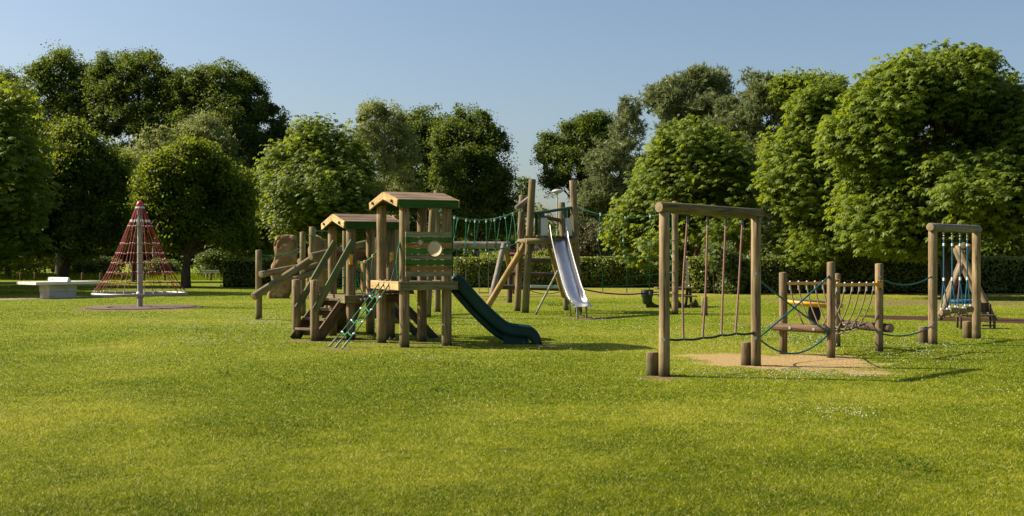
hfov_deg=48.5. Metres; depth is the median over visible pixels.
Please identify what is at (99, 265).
shrub
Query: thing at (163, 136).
birch tree
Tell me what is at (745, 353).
stump
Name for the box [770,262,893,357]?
cradle bridge
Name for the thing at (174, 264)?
shrub
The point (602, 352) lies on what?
clover flowers
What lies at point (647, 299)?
litter bin
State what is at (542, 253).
shrub
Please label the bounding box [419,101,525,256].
oak tree
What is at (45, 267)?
shrub
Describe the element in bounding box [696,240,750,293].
shrub
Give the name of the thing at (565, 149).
oak tree
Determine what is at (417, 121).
oak tree
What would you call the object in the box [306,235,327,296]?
boulder
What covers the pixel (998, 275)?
hedge
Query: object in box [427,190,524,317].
rope bridge
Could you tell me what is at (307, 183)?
horse chestnut tree
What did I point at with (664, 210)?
rope traverse
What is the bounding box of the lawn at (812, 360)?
[0,260,1023,515]
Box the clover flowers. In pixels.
[9,309,1022,451]
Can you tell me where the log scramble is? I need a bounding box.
[251,215,398,323]
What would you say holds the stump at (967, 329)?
on the lawn at (812, 360)
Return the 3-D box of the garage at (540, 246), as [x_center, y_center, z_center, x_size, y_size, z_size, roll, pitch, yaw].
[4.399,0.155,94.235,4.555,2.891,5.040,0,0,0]
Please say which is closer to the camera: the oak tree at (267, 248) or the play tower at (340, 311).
the play tower at (340, 311)
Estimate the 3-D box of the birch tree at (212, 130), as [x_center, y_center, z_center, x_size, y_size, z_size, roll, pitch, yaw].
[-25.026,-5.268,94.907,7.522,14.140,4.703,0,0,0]
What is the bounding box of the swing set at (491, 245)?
[409,242,513,296]
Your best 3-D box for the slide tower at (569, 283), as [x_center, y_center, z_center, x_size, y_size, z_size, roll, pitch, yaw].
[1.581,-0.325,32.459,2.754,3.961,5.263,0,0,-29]
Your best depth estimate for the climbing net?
32.25 m
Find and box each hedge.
[219,257,441,286]
[453,255,685,286]
[684,255,1023,292]
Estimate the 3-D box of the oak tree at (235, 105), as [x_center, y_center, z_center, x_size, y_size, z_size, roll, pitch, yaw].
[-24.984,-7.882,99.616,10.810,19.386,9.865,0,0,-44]
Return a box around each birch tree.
[119,123,188,259]
[171,108,250,266]
[345,94,427,214]
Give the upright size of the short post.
0.602 m
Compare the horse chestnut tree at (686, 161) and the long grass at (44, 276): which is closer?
the horse chestnut tree at (686, 161)
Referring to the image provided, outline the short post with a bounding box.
[701,296,707,315]
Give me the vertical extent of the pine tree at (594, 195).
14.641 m
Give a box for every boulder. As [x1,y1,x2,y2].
[267,234,297,297]
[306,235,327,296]
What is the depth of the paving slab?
44.61 m
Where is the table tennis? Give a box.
[16,277,99,297]
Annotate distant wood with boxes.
[15,220,1023,272]
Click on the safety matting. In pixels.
(145, 306)
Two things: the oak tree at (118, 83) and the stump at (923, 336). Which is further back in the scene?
the oak tree at (118, 83)
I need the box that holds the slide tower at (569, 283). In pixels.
[486,179,593,318]
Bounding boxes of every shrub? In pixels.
[3,256,56,274]
[69,255,124,276]
[129,257,181,276]
[191,244,235,276]
[478,250,499,259]
[532,249,554,256]
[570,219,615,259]
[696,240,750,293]
[764,240,778,259]
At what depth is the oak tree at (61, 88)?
102.53 m
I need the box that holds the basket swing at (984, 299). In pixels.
[937,242,996,320]
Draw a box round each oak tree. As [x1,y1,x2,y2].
[0,65,22,86]
[7,39,126,274]
[74,45,194,261]
[155,56,293,273]
[214,166,283,260]
[374,103,484,241]
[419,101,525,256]
[510,176,537,235]
[530,108,630,215]
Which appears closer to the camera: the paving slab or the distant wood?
the paving slab
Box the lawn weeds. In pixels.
[213,370,934,469]
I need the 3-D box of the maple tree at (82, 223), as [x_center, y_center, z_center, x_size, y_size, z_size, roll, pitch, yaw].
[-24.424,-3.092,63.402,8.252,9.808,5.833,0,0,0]
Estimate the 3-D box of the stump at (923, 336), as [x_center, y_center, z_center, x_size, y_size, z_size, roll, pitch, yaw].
[7.722,1.472,21.366,0.177,0.388,0.176,0,0,-45]
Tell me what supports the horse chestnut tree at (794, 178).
on the lawn at (812, 360)
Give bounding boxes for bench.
[955,303,995,328]
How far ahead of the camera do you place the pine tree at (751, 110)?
90.40 m
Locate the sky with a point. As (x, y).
(536, 64)
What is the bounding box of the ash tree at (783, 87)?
[762,66,851,128]
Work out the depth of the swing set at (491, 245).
47.53 m
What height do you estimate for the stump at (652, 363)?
0.389 m
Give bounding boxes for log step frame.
[926,223,981,344]
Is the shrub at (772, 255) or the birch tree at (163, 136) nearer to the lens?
the shrub at (772, 255)
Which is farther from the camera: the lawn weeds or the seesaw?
the seesaw
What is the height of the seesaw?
0.628 m
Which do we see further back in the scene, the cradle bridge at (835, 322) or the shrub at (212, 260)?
the shrub at (212, 260)
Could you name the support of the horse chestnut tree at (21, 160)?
on the lawn at (812, 360)
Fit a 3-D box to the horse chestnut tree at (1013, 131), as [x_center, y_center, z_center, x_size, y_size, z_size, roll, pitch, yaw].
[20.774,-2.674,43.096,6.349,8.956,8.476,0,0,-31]
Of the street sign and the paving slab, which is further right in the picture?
the street sign
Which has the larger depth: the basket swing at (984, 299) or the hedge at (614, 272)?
the hedge at (614, 272)
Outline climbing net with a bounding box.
[577,201,678,314]
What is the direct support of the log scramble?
on the lawn at (812, 360)
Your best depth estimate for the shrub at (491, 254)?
69.83 m
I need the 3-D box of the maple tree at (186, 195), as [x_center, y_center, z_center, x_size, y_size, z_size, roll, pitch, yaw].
[-17.072,-2.505,61.874,7.687,8.619,6.095,0,0,0]
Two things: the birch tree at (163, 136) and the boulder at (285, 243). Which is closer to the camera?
the boulder at (285, 243)
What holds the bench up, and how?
on the lawn at (812, 360)
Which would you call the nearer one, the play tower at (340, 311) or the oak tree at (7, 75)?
the play tower at (340, 311)
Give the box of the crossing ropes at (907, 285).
[883,276,931,336]
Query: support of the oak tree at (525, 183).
on the lawn at (812, 360)
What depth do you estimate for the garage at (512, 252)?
84.90 m
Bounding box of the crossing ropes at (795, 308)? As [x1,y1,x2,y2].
[761,275,829,353]
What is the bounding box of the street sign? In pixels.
[203,270,218,278]
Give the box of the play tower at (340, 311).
[290,192,541,348]
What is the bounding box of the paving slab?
[0,296,126,299]
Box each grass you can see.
[0,270,222,279]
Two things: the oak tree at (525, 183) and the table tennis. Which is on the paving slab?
the table tennis
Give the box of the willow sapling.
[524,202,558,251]
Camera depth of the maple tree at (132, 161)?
75.48 m
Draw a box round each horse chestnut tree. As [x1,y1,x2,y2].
[0,74,68,277]
[251,112,387,252]
[597,113,770,273]
[745,74,895,275]
[811,38,1023,298]
[981,80,1023,248]
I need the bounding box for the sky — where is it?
[0,0,1023,235]
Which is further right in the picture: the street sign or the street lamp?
the street lamp
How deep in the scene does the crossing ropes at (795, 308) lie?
17.59 m
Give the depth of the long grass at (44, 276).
84.32 m
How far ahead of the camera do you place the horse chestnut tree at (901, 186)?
43.67 m
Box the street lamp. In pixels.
[552,189,562,235]
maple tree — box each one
[0,115,143,276]
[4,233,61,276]
[100,149,171,281]
[118,130,263,287]
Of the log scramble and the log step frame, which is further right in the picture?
the log step frame
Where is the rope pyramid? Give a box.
[91,201,187,306]
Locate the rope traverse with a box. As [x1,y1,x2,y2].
[655,201,764,376]
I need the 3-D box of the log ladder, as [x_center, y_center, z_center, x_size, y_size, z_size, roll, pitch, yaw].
[0.787,0.789,40.182,2.582,1.734,3.990,0,0,0]
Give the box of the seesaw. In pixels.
[787,299,843,324]
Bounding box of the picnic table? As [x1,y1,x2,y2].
[648,287,698,307]
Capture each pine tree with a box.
[577,94,649,255]
[634,61,739,256]
[703,66,791,256]
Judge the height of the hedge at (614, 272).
1.740 m
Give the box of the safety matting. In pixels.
[85,304,196,308]
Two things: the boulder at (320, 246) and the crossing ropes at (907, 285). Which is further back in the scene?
the boulder at (320, 246)
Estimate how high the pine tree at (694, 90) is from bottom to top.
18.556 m
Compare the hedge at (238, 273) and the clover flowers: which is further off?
the hedge at (238, 273)
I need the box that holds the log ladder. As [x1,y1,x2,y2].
[502,258,559,302]
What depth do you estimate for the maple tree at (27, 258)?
87.13 m
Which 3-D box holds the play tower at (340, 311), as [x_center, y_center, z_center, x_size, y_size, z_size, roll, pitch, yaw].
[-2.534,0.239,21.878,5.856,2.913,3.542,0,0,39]
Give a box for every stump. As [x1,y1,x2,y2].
[646,352,658,375]
[741,342,750,365]
[918,326,927,342]
[963,321,971,337]
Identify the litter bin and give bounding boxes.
[641,290,653,307]
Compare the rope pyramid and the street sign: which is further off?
the street sign
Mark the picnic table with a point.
(694, 303)

